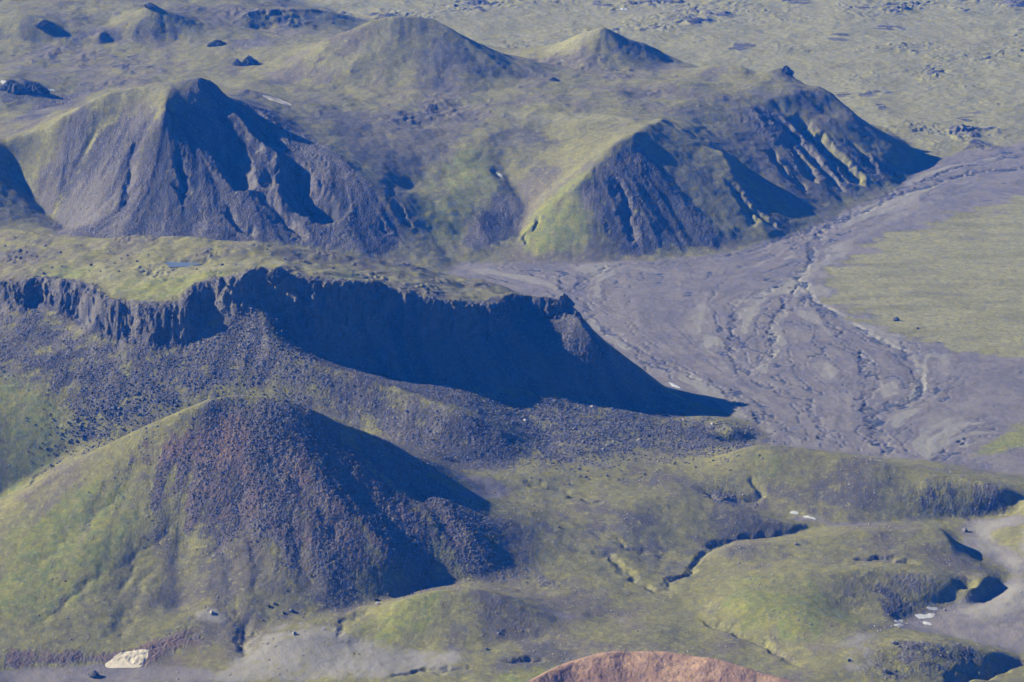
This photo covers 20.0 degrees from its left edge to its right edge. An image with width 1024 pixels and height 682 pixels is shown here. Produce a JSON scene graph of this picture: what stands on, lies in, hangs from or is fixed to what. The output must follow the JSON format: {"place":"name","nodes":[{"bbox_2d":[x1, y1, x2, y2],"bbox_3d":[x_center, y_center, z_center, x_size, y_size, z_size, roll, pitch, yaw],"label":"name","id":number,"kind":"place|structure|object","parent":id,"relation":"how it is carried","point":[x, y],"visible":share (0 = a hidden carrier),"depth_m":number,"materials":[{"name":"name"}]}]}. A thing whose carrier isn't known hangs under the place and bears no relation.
{"place":"outdoors","nodes":[
{"label":"outdoors","id":0,"kind":"place"},
{"bbox_2d":[0,395,629,649],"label":"hill","id":1,"kind":"structure","parent":0,"point":[115,560],"depth_m":2545.50,"materials":[{"name":"green plant"}]},
{"bbox_2d":[0,228,770,495],"bbox_3d":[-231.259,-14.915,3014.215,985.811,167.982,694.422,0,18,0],"label":"mountain","id":2,"kind":"structure","parent":0,"point":[131,287],"depth_m":2920.49,"materials":[{"name":"grey stone"}]},
{"bbox_2d":[165,262,200,266],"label":"pond","id":3,"kind":"structure","parent":2,"relation":"on","point":[176,264],"depth_m":2995.01,"materials":[{"name":"blue liquid"}]},
{"bbox_2d":[266,266,289,283],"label":"rock crag","id":4,"kind":"structure","parent":2,"relation":"on","point":[278,275],"depth_m":2916.65,"materials":[{"name":"stone"}]},
{"bbox_2d":[0,234,754,673],"bbox_3d":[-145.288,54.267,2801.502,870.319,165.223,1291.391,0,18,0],"label":"scree","id":5,"kind":"structure","parent":2,"relation":"on","point":[378,378],"depth_m":2800.22,"materials":[{"name":"grey stone"}]},
{"bbox_2d":[373,280,387,292],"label":"rock crag","id":6,"kind":"structure","parent":2,"relation":"on","point":[379,285],"depth_m":2959.41,"materials":[{"name":"stone"}]},
{"bbox_2d":[0,266,802,632],"bbox_3d":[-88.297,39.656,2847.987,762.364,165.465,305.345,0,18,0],"label":"rubble","id":7,"kind":"object","parent":2,"relation":"on","point":[558,421],"visible":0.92,"depth_m":2868.45,"materials":[{"name":"grey stone"}]},
{"bbox_2d":[554,293,574,312],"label":"rock crag","id":8,"kind":"structure","parent":2,"relation":"on","point":[564,303],"depth_m":3036.94,"materials":[{"name":"stone"}]},
{"bbox_2d":[0,0,918,273],"bbox_3d":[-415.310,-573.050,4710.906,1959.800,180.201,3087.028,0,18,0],"label":"hills","id":9,"kind":"structure","parent":0,"point":[400,138],"depth_m":3733.87,"materials":[{"name":"green plant"}]},
{"bbox_2d":[0,79,28,93],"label":"rock crag","id":10,"kind":"structure","parent":9,"relation":"on","point":[12,86],"depth_m":3925.19,"materials":[{"name":"stone"}]},
{"bbox_2d":[27,82,49,95],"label":"rock crag","id":11,"kind":"structure","parent":9,"relation":"on","point":[37,88],"depth_m":3930.38,"materials":[{"name":"stone"}]},
{"bbox_2d":[34,20,54,28],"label":"rock crag","id":12,"kind":"structure","parent":9,"relation":"on","point":[44,24],"depth_m":4234.53,"materials":[{"name":"stone"}]},
{"bbox_2d":[144,3,156,8],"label":"rock crag","id":13,"kind":"structure","parent":9,"relation":"on","point":[149,5],"depth_m":4267.56,"materials":[{"name":"stone"}]},
{"bbox_2d":[207,39,226,46],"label":"rock crag","id":14,"kind":"structure","parent":9,"relation":"on","point":[215,43],"depth_m":4202.02,"materials":[{"name":"stone"}]},
{"bbox_2d":[231,59,240,65],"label":"rock crag","id":15,"kind":"structure","parent":9,"relation":"on","point":[237,62],"depth_m":4091.93,"materials":[{"name":"stone"}]},
{"bbox_2d":[238,55,259,65],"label":"rock crag","id":16,"kind":"structure","parent":9,"relation":"on","point":[248,60],"depth_m":4089.80,"materials":[{"name":"stone"}]},
{"bbox_2d":[262,95,290,104],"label":"snow patch","id":17,"kind":"object","parent":9,"relation":"on","point":[278,100],"visible":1,"depth_m":3824.55,"materials":[{"name":"white snow"}]},
{"bbox_2d":[549,77,559,80],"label":"rock crag","id":18,"kind":"structure","parent":9,"relation":"on","point":[553,79],"depth_m":3995.66,"materials":[{"name":"stone"}]},
{"bbox_2d":[781,65,793,75],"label":"rock crag","id":19,"kind":"structure","parent":9,"relation":"on","point":[785,69],"depth_m":4051.51,"materials":[{"name":"stone"}]},
{"bbox_2d":[0,1,1023,681],"bbox_3d":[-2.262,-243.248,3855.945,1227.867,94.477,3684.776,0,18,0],"label":"hills","id":20,"kind":"structure","parent":0,"point":[822,579],"depth_m":2515.59,"materials":[{"name":"green plant"}]},
{"bbox_2d":[90,670,99,678],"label":"boulder","id":21,"kind":"object","parent":20,"relation":"on","point":[94,674],"visible":1,"depth_m":2375.91,"materials":[{"name":"stone"}]},
{"bbox_2d":[105,649,148,667],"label":"snow patch","id":22,"kind":"object","parent":20,"relation":"on","point":[128,659],"visible":1,"depth_m":2403.98,"materials":[{"name":"white snow"}]},
{"bbox_2d":[7,233,1023,681],"bbox_3d":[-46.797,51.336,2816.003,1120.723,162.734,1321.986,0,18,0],"label":"stones","id":23,"kind":"object","parent":20,"relation":"on","point":[511,519],"visible":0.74,"depth_m":2561.44,"materials":[{"name":"grey stone"}]},
{"bbox_2d":[914,613,934,618],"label":"snow patch","id":24,"kind":"object","parent":20,"relation":"on","point":[924,616],"visible":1,"depth_m":2503.16,"materials":[{"name":"white snow"}]},
{"bbox_2d":[927,606,937,609],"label":"snow patch","id":25,"kind":"object","parent":20,"relation":"on","point":[932,608],"visible":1,"depth_m":2515.63,"materials":[{"name":"white snow"}]},
{"bbox_2d":[528,651,793,681],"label":"hill","id":26,"kind":"structure","parent":0,"point":[631,666],"depth_m":2204.81,"materials":[{"name":"brown soil"}]},
{"bbox_2d":[302,0,1023,166],"bbox_3d":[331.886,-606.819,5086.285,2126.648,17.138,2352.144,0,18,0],"label":"ground","id":27,"kind":"structure","parent":0,"point":[930,81],"depth_m":4748.64,"materials":[{"name":"green plant"}]},
{"bbox_2d":[446,142,1023,476],"bbox_3d":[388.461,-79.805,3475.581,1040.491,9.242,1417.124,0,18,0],"label":"river bed","id":28,"kind":"object","parent":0,"point":[796,338],"visible":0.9,"depth_m":3317.58,"materials":[{"name":"grey gravel"}]}
]}

